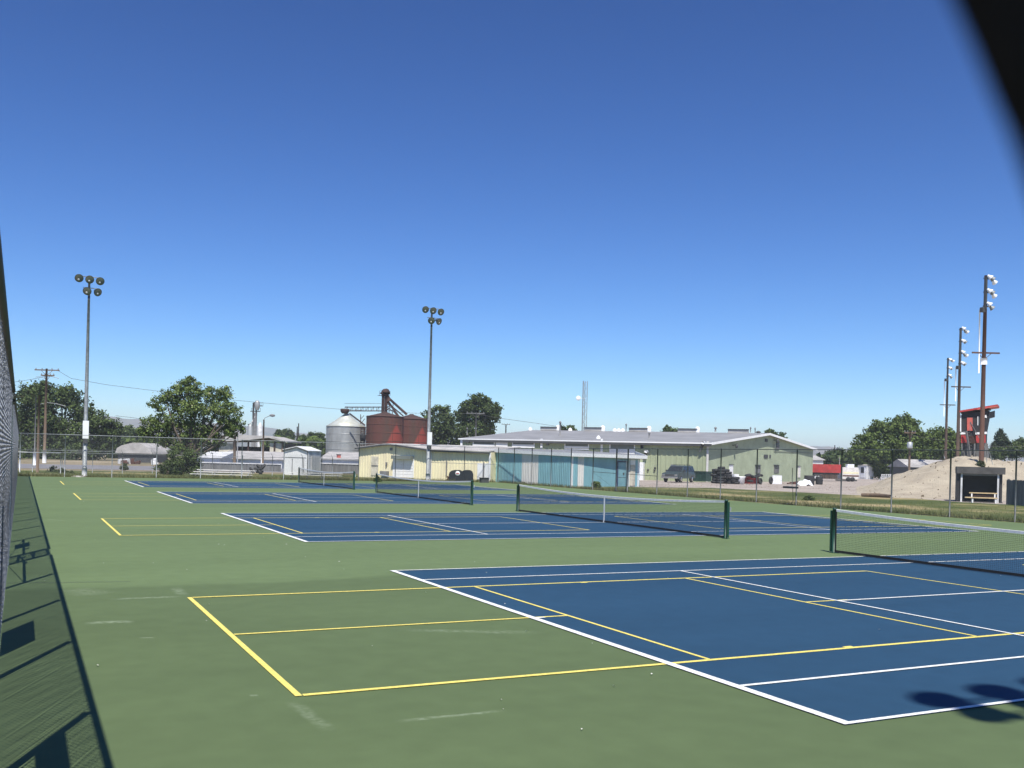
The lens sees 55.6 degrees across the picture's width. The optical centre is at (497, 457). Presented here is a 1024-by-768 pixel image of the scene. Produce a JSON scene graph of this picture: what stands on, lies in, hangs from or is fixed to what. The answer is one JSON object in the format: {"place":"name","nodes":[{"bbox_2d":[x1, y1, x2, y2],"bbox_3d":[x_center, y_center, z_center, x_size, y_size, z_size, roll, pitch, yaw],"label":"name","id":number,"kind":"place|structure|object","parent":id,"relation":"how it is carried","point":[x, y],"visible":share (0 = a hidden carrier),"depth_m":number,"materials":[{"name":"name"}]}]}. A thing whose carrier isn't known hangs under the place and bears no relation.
{"place":"outdoors","nodes":[
{"label":"outdoors","id":0,"kind":"place"},
{"bbox_2d":[18,464,282,471],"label":"road","id":1,"kind":"structure","parent":0,"point":[44,466],"depth_m":105.63,"materials":[{"name":"grey asphalt"}]},
{"bbox_2d":[33,397,36,464],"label":"utility pole","id":2,"kind":"object","parent":1,"relation":"on","point":[34,456],"visible":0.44,"depth_m":107.95,"materials":[{"name":"white paint"}]},
{"bbox_2d":[262,414,274,462],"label":"street lamp","id":3,"kind":"object","parent":1,"relation":"on","point":[272,415],"visible":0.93,"depth_m":117.92,"materials":[{"name":"metal"}]},
{"bbox_2d":[18,448,356,474],"bbox_3d":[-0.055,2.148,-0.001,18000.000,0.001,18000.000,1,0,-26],"label":"ground","id":4,"kind":"structure","parent":0,"point":[51,461],"depth_m":126.15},
{"bbox_2d":[35,368,63,462],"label":"utility pole","id":5,"kind":"object","parent":4,"relation":"on","point":[46,375],"visible":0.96,"depth_m":122.89,"materials":[{"name":"grey paint"}]},
{"bbox_2d":[15,380,125,459],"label":"broadleaf tree","id":6,"kind":"object","parent":4,"relation":"on","point":[61,396],"visible":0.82,"depth_m":163.53,"materials":[{"name":"green plant"}]},
{"bbox_2d":[119,428,129,437],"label":"background tree","id":7,"kind":"object","parent":4,"relation":"on","point":[126,433],"visible":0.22,"depth_m":249.13,"materials":[{"name":"green plant"}]},
{"bbox_2d":[121,458,140,463],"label":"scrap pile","id":8,"kind":"object","parent":4,"relation":"on","point":[133,462],"visible":0.66,"depth_m":133.94,"materials":[{"name":"metal"}]},
{"bbox_2d":[107,436,164,457],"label":"woodland","id":9,"kind":"object","parent":4,"relation":"on","point":[128,440],"visible":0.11,"depth_m":203.51,"materials":[{"name":"green plant"}]},
{"bbox_2d":[130,425,143,439],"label":"background tree","id":10,"kind":"object","parent":4,"relation":"on","point":[133,433],"visible":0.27,"depth_m":239.49,"materials":[{"name":"green plant"}]},
{"bbox_2d":[115,443,167,462],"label":"roofed shed","id":11,"kind":"structure","parent":4,"relation":"on","point":[141,448],"depth_m":150.40,"materials":[{"name":"grey paint"}]},
{"bbox_2d":[198,451,232,462],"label":"white shed","id":12,"kind":"structure","parent":4,"relation":"on","point":[220,458],"depth_m":119.39,"materials":[{"name":"paint"}]},
{"bbox_2d":[233,436,235,462],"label":"utility pole","id":13,"kind":"object","parent":4,"relation":"on","point":[234,452],"visible":0.47,"depth_m":111.88,"materials":[{"name":"wood"}]},
{"bbox_2d":[199,462,281,471],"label":"board wall","id":14,"kind":"structure","parent":4,"relation":"on","point":[245,466],"depth_m":107.99,"materials":[{"name":"white paint"}]},
{"bbox_2d":[211,435,300,451],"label":"open barn","id":15,"kind":"structure","parent":4,"relation":"on","point":[274,447],"depth_m":150.00,"materials":[{"name":"metal"}]},
{"bbox_2d":[228,451,283,468],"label":"white shed","id":16,"kind":"structure","parent":4,"relation":"on","point":[248,456],"depth_m":129.26,"materials":[{"name":"paint"}]},
{"bbox_2d":[283,428,295,438],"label":"background tree","id":17,"kind":"object","parent":4,"relation":"on","point":[290,433],"visible":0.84,"depth_m":319.39,"materials":[{"name":"green plant"}]},
{"bbox_2d":[260,435,325,455],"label":"woodland","id":18,"kind":"object","parent":4,"relation":"on","point":[308,441],"visible":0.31,"depth_m":223.38,"materials":[{"name":"green plant"}]},
{"bbox_2d":[283,446,321,474],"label":"white shed","id":19,"kind":"structure","parent":4,"relation":"on","point":[291,457],"depth_m":95.08,"materials":[{"name":"paint"}]},
{"bbox_2d":[311,456,319,472],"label":"door","id":20,"kind":"structure","parent":19,"relation":"in","point":[314,467],"depth_m":95.87,"materials":[{"name":"white metal"}]},
{"bbox_2d":[321,452,358,463],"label":"white shed","id":21,"kind":"structure","parent":4,"relation":"on","point":[353,455],"depth_m":129.13,"materials":[{"name":"paint"}]},
{"bbox_2d":[322,463,357,473],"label":"board wall","id":22,"kind":"structure","parent":4,"relation":"on","point":[344,466],"depth_m":105.99,"materials":[{"name":"white paint"}]},
{"bbox_2d":[326,413,365,452],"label":"grain bin","id":23,"kind":"object","parent":4,"relation":"on","point":[344,430],"visible":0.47,"depth_m":187.55,"materials":[{"name":"metal"}]},
{"bbox_2d":[340,403,381,425],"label":"conveyor bridge","id":24,"kind":"structure","parent":23,"relation":"on","point":[347,410],"depth_m":189.96,"materials":[{"name":"metal"}]},
{"bbox_2d":[360,427,365,445],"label":"bin ladder","id":25,"kind":"object","parent":4,"relation":"on","point":[362,436],"visible":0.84,"depth_m":183.68,"materials":[{"name":"metal"}]},
{"bbox_2d":[366,412,403,445],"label":"grain bin","id":26,"kind":"object","parent":4,"relation":"on","point":[384,427],"visible":0.66,"depth_m":185.65,"materials":[{"name":"metal"}]},
{"bbox_2d":[377,389,407,415],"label":"bucket elevator","id":27,"kind":"object","parent":4,"relation":"on","point":[386,398],"visible":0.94,"depth_m":189.78,"materials":[{"name":"metal"}]},
{"bbox_2d":[403,414,427,443],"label":"grain bin","id":28,"kind":"object","parent":4,"relation":"on","point":[415,429],"visible":0.3,"depth_m":199.40,"materials":[{"name":"metal"}]},
{"bbox_2d":[420,404,469,450],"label":"broadleaf tree","id":29,"kind":"object","parent":4,"relation":"on","point":[446,427],"visible":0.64,"depth_m":213.71,"materials":[{"name":"green plant"}]},
{"bbox_2d":[450,392,503,436],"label":"broadleaf tree","id":30,"kind":"object","parent":4,"relation":"on","point":[477,404],"visible":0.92,"depth_m":204.04,"materials":[{"name":"green plant"}]},
{"bbox_2d":[661,424,674,431],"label":"background tree","id":31,"kind":"object","parent":4,"relation":"on","point":[669,429],"visible":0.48,"depth_m":199.16,"materials":[{"name":"green plant"}]},
{"bbox_2d":[824,447,847,457],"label":"broadleaf tree","id":32,"kind":"object","parent":4,"relation":"on","point":[836,453],"visible":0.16,"depth_m":229.74,"materials":[{"name":"green plant"}]},
{"bbox_2d":[816,452,992,475],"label":"woodland","id":33,"kind":"object","parent":4,"relation":"on","point":[829,460],"visible":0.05,"depth_m":223.87,"materials":[{"name":"green plant"}]},
{"bbox_2d":[247,400,262,446],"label":"mill tower","id":34,"kind":"structure","parent":0,"point":[252,429],"depth_m":329.65,"materials":[{"name":"white metal"}]},
{"bbox_2d":[0,476,1023,767],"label":"court surface","id":35,"kind":"object","parent":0,"point":[172,678],"visible":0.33,"depth_m":10.01,"materials":[{"name":"green paint"}]},
{"bbox_2d":[60,481,514,489],"bbox_3d":[-11.468,1.869,64.078,31.637,0.008,10.973,1,0,-26],"label":"tennis court","id":36,"kind":"object","parent":35,"relation":"on","point":[193,484],"visible":0.92,"depth_m":62.79,"materials":[{"name":"blue paint"}]},
{"bbox_2d":[298,467,355,489],"bbox_3d":[-11.453,1.320,64.079,0.140,1.115,13.062,1,0,-26],"label":"tennis net","id":37,"kind":"object","parent":35,"relation":"on","point":[331,481],"visible":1,"depth_m":63.13,"materials":[{"name":"black fabric"}]},
{"bbox_2d":[73,492,667,503],"bbox_3d":[-3.982,2.050,48.841,31.637,0.008,10.973,1,0,-26],"label":"tennis court","id":38,"kind":"object","parent":35,"relation":"on","point":[286,498],"visible":0.9,"depth_m":47.27,"materials":[{"name":"blue paint"}]},
{"bbox_2d":[375,473,473,504],"bbox_3d":[-3.967,1.501,48.842,0.140,1.115,13.062,1,0,-26],"label":"tennis net","id":39,"kind":"object","parent":35,"relation":"on","point":[424,490],"visible":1,"depth_m":48.00,"materials":[{"name":"black fabric"}]},
{"bbox_2d":[101,512,983,541],"bbox_3d":[3.655,2.235,33.296,31.637,0.008,10.973,1,0,-26],"label":"tennis court","id":40,"kind":"object","parent":35,"relation":"on","point":[322,527],"visible":0.94,"depth_m":31.27,"materials":[{"name":"blue paint"}]},
{"bbox_2d":[187,551,1023,724],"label":"tennis court","id":41,"kind":"object","parent":35,"relation":"on","point":[851,640],"visible":1,"depth_m":13.20,"materials":[{"name":"blue paint"}]},
{"bbox_2d":[516,484,730,538],"bbox_3d":[3.671,1.685,33.297,0.140,1.115,13.062,1,0,-26],"label":"tennis net","id":42,"kind":"object","parent":35,"relation":"on","point":[726,511],"visible":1,"depth_m":31.67,"materials":[{"name":"black fabric"}]},
{"bbox_2d":[829,508,1023,576],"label":"tennis net","id":43,"kind":"object","parent":35,"relation":"on","point":[833,526],"visible":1,"depth_m":21.60,"materials":[{"name":"black fabric"}]},
{"bbox_2d":[0,0,1023,448],"label":"sky","id":44,"kind":"structure","parent":0,"point":[790,217],"materials":[{"name":"blue"}]},
{"bbox_2d":[18,470,1023,522],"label":"grass verge","id":45,"kind":"object","parent":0,"point":[981,506],"depth_m":63.45,"materials":[{"name":"green plant"}]},
{"bbox_2d":[0,234,18,640],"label":"chain link fence","id":46,"kind":"object","parent":45,"relation":"on","point":[9,431],"visible":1,"depth_m":11.12,"materials":[{"name":"metal"}]},
{"bbox_2d":[36,395,39,471],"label":"utility pole","id":47,"kind":"object","parent":45,"relation":"on","point":[38,441],"visible":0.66,"depth_m":78.92,"materials":[{"name":"wood"}]},
{"bbox_2d":[19,435,61,473],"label":"pipe barrier","id":48,"kind":"object","parent":45,"relation":"on","point":[34,452],"visible":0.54,"depth_m":77.57,"materials":[{"name":"metal"}]},
{"bbox_2d":[151,446,203,475],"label":"shrub","id":49,"kind":"object","parent":45,"relation":"on","point":[183,460],"visible":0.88,"depth_m":81.65,"materials":[{"name":"green plant"}]},
{"bbox_2d":[135,375,248,457],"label":"leafy tree","id":50,"kind":"object","parent":45,"relation":"on","point":[191,398],"visible":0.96,"depth_m":89.64,"materials":[{"name":"green plant"}]},
{"bbox_2d":[31,448,358,474],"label":"fence","id":51,"kind":"object","parent":45,"relation":"on","point":[152,454],"visible":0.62,"depth_m":85.28,"materials":[{"name":"metal"}]},
{"bbox_2d":[190,469,252,476],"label":"bleachers","id":52,"kind":"object","parent":45,"relation":"on","point":[250,475],"visible":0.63,"depth_m":79.55,"materials":[{"name":"grey metal"}]},
{"bbox_2d":[249,464,265,473],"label":"tyre heap","id":53,"kind":"object","parent":45,"relation":"on","point":[258,469],"visible":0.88,"depth_m":91.59,"materials":[{"name":"black rubber"}]},
{"bbox_2d":[18,433,498,481],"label":"chain link fence","id":54,"kind":"object","parent":45,"relation":"on","point":[464,455],"visible":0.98,"depth_m":74.54,"materials":[{"name":"metal"}]},
{"bbox_2d":[285,472,338,478],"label":"bleachers","id":55,"kind":"object","parent":45,"relation":"on","point":[312,475],"visible":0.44,"depth_m":80.47,"materials":[{"name":"grey metal"}]},
{"bbox_2d":[422,306,443,480],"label":"light pole","id":56,"kind":"object","parent":45,"relation":"on","point":[431,319],"visible":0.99,"depth_m":81.97,"materials":[{"name":"metal"}]},
{"bbox_2d":[355,443,520,481],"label":"yellow building","id":57,"kind":"structure","parent":45,"relation":"on","point":[408,457],"depth_m":87.55,"materials":[{"name":"beige metal"}]},
{"bbox_2d":[371,456,378,474],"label":"door","id":58,"kind":"structure","parent":57,"relation":"in","point":[374,462],"depth_m":90.01,"materials":[{"name":"white metal"}]},
{"bbox_2d":[391,455,413,477],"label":"roll door","id":59,"kind":"structure","parent":57,"relation":"in","point":[406,459],"depth_m":88.29,"materials":[{"name":"white paint"}]},
{"bbox_2d":[449,470,472,480],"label":"black tank","id":60,"kind":"object","parent":45,"relation":"on","point":[464,475],"visible":0.94,"depth_m":82.50,"materials":[{"name":"plastic"}]},
{"bbox_2d":[490,449,646,486],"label":"teal building","id":61,"kind":"structure","parent":45,"relation":"on","point":[575,472],"depth_m":79.35,"materials":[{"name":"metal"}]},
{"bbox_2d":[617,461,626,485],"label":"door","id":62,"kind":"structure","parent":61,"relation":"in","point":[621,466],"depth_m":80.55,"materials":[{"name":"teal metal"}]},
{"bbox_2d":[630,465,634,485],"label":"side door","id":63,"kind":"structure","parent":61,"relation":"in","point":[631,466],"depth_m":81.80,"materials":[{"name":"white metal"}]},
{"bbox_2d":[498,447,1023,521],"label":"chain link fence","id":64,"kind":"object","parent":45,"relation":"on","point":[796,470],"visible":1,"depth_m":54.24,"materials":[{"name":"metal"}]},
{"bbox_2d":[861,493,890,497],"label":"log","id":65,"kind":"object","parent":45,"relation":"on","point":[877,494],"visible":0.89,"depth_m":69.20,"materials":[{"name":"wood"}]},
{"bbox_2d":[1006,479,1023,505],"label":"board fence","id":66,"kind":"object","parent":45,"relation":"on","point":[1009,499],"visible":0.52,"depth_m":60.62,"materials":[{"name":"grey wood"}]},
{"bbox_2d":[19,416,1023,461],"bbox_3d":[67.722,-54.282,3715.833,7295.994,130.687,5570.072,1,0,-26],"label":"hills","id":67,"kind":"structure","parent":0,"point":[267,431],"depth_m":3445.75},
{"bbox_2d":[804,475,814,484],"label":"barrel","id":68,"kind":"object","parent":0,"point":[812,478],"visible":0.72,"depth_m":107.57,"materials":[{"name":"black"}]},
{"bbox_2d":[639,477,1005,504],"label":"gravel lot","id":69,"kind":"structure","parent":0,"point":[845,490],"depth_m":94.51,"materials":[{"name":"beige gravel"}]},
{"bbox_2d":[466,412,484,435],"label":"utility pole","id":70,"kind":"object","parent":69,"relation":"on","point":[476,413],"visible":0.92,"depth_m":164.94,"materials":[{"name":"grey paint"}]},
{"bbox_2d":[59,371,464,413],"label":"overhead wire","id":71,"kind":"object","parent":70,"relation":"attached to","point":[292,405],"visible":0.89,"depth_m":147.75,"materials":[{"name":"grey paint"}]},
{"bbox_2d":[576,381,587,430],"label":"lattice mast","id":72,"kind":"object","parent":69,"relation":"on","point":[578,398],"visible":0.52,"depth_m":209.97,"materials":[{"name":"metal"}]},
{"bbox_2d":[458,421,817,481],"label":"green building","id":73,"kind":"structure","parent":69,"relation":"on","point":[685,439],"depth_m":117.75,"materials":[{"name":"green"}]},
{"bbox_2d":[473,442,494,445],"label":"window","id":74,"kind":"structure","parent":73,"relation":"in","point":[474,443],"depth_m":119.77,"materials":[{"name":"grey glass"}]},
{"bbox_2d":[512,443,534,447],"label":"window","id":75,"kind":"structure","parent":73,"relation":"in","point":[523,445],"depth_m":117.86,"materials":[{"name":"white paint"}]},
{"bbox_2d":[564,444,588,449],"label":"window","id":76,"kind":"structure","parent":73,"relation":"in","point":[565,445],"depth_m":115.47,"materials":[{"name":"grey glass"}]},
{"bbox_2d":[609,445,634,449],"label":"window","id":77,"kind":"structure","parent":73,"relation":"in","point":[610,446],"depth_m":113.40,"materials":[{"name":"white paint"}]},
{"bbox_2d":[661,464,695,482],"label":"parked suv","id":78,"kind":"object","parent":69,"relation":"on","point":[671,470],"visible":0.89,"depth_m":103.58,"materials":[{"name":"grey paint"}]},
{"bbox_2d":[693,471,711,481],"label":"dumpster","id":79,"kind":"object","parent":69,"relation":"on","point":[705,476],"visible":0.79,"depth_m":107.44,"materials":[{"name":"green metal"}]},
{"bbox_2d":[710,469,717,482],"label":"tyre stack","id":80,"kind":"object","parent":69,"relation":"on","point":[714,472],"visible":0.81,"depth_m":103.70,"materials":[{"name":"black rubber"}]},
{"bbox_2d":[716,466,725,483],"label":"tyre stack","id":81,"kind":"object","parent":69,"relation":"on","point":[722,474],"visible":0.7,"depth_m":102.88,"materials":[{"name":"black rubber"}]},
{"bbox_2d":[732,474,744,483],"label":"white tub","id":82,"kind":"object","parent":69,"relation":"on","point":[742,478],"visible":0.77,"depth_m":102.45,"materials":[{"name":"paint"}]},
{"bbox_2d":[744,473,762,483],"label":"equipment heap","id":83,"kind":"object","parent":69,"relation":"on","point":[748,478],"visible":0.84,"depth_m":103.58,"materials":[{"name":"red paint"}]},
{"bbox_2d":[772,475,781,483],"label":"white sheet","id":84,"kind":"object","parent":69,"relation":"on","point":[777,479],"visible":0.79,"depth_m":108.00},
{"bbox_2d":[797,479,812,485],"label":"white tarp","id":85,"kind":"object","parent":69,"relation":"on","point":[804,483],"visible":0.93,"depth_m":103.58,"materials":[{"name":"white plastic"}]},
{"bbox_2d":[813,455,824,463],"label":"distant house","id":86,"kind":"structure","parent":69,"relation":"on","point":[818,461],"depth_m":175.00,"materials":[{"name":"white paint"}]},
{"bbox_2d":[813,464,840,480],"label":"red trailer","id":87,"kind":"object","parent":69,"relation":"on","point":[829,468],"visible":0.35,"depth_m":138.00,"materials":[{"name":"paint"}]},
{"bbox_2d":[821,474,837,478],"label":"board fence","id":88,"kind":"object","parent":69,"relation":"on","point":[827,476],"visible":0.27,"depth_m":165.00,"materials":[{"name":"grey wood"}]},
{"bbox_2d":[835,464,858,481],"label":"camper trailer","id":89,"kind":"object","parent":69,"relation":"on","point":[852,470],"visible":0.92,"depth_m":140.00,"materials":[{"name":"white"}]},
{"bbox_2d":[858,464,872,478],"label":"garden shed","id":90,"kind":"structure","parent":69,"relation":"on","point":[867,468],"depth_m":172.94,"materials":[{"name":"white paint"}]},
{"bbox_2d":[843,411,929,478],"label":"broadleaf tree","id":91,"kind":"object","parent":69,"relation":"on","point":[891,435],"visible":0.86,"depth_m":173.54,"materials":[{"name":"green plant"}]},
{"bbox_2d":[904,430,915,470],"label":"utility pole","id":92,"kind":"object","parent":69,"relation":"on","point":[909,445],"visible":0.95,"depth_m":117.91,"materials":[{"name":"grey metal"}]},
{"bbox_2d":[887,459,941,476],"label":"grey roofed barn","id":93,"kind":"structure","parent":69,"relation":"on","point":[913,463],"depth_m":152.82,"materials":[{"name":"paint"}]},
{"bbox_2d":[856,456,1023,500],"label":"dirt mound","id":94,"kind":"object","parent":69,"relation":"on","point":[942,481],"visible":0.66,"depth_m":79.45,"materials":[{"name":"beige soil"}]},
{"bbox_2d":[651,455,1021,498],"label":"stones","id":95,"kind":"object","parent":94,"relation":"on","point":[861,485],"visible":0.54,"depth_m":86.01,"materials":[{"name":"grey stone"}]},
{"bbox_2d":[960,404,998,457],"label":"press box","id":96,"kind":"object","parent":94,"relation":"on","point":[970,425],"visible":0.84,"depth_m":91.53,"materials":[{"name":"red"}]},
{"bbox_2d":[967,418,972,430],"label":"door","id":97,"kind":"structure","parent":96,"relation":"in","point":[969,426],"depth_m":91.59,"materials":[{"name":"red paint"}]},
{"bbox_2d":[922,423,960,459],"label":"broadleaf tree","id":98,"kind":"object","parent":69,"relation":"on","point":[932,443],"visible":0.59,"depth_m":179.13,"materials":[{"name":"green plant"}]},
{"bbox_2d":[940,358,954,459],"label":"field light pole","id":99,"kind":"object","parent":69,"relation":"on","point":[947,404],"visible":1,"depth_m":145.85,"materials":[{"name":"grey paint"}]},
{"bbox_2d":[951,326,970,456],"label":"field light pole","id":100,"kind":"object","parent":69,"relation":"on","point":[958,367],"visible":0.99,"depth_m":113.85,"materials":[{"name":"grey paint"}]},
{"bbox_2d":[955,466,1005,502],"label":"dugout","id":101,"kind":"object","parent":69,"relation":"on","point":[987,475],"visible":0.82,"depth_m":65.80,"materials":[{"name":"grey"}]},
{"bbox_2d":[965,492,997,502],"bbox_3d":[31.498,2.635,63.171,1.972,0.667,0.490,1,0,15],"label":"bench","id":102,"kind":"object","parent":69,"relation":"on","point":[989,497],"visible":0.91,"depth_m":63.12,"materials":[{"name":"brown wood"}]},
{"bbox_2d":[972,274,999,460],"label":"field light pole","id":103,"kind":"object","parent":69,"relation":"on","point":[982,361],"visible":0.98,"depth_m":82.86,"materials":[{"name":"grey paint"}]},
{"bbox_2d":[989,427,1011,460],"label":"conifer tree","id":104,"kind":"object","parent":69,"relation":"on","point":[1001,439],"visible":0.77,"depth_m":199.42,"materials":[{"name":"green plant"}]},
{"bbox_2d":[989,436,1023,460],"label":"hedge","id":105,"kind":"object","parent":69,"relation":"on","point":[1015,442],"visible":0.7,"depth_m":189.25,"materials":[{"name":"green plant"}]},
{"bbox_2d":[951,0,1023,174],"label":"dark strap","id":106,"kind":"object","parent":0,"point":[994,30],"visible":1,"depth_m":0.10,"materials":[{"name":"black fabric"}]},
{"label":"footing slab","id":107,"kind":"object","parent":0,"visible":0},
{"bbox_2d":[75,274,104,475],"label":"light pole","id":108,"kind":"object","parent":107,"relation":"on","point":[89,279],"visible":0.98,"depth_m":70.17,"materials":[{"name":"metal"}]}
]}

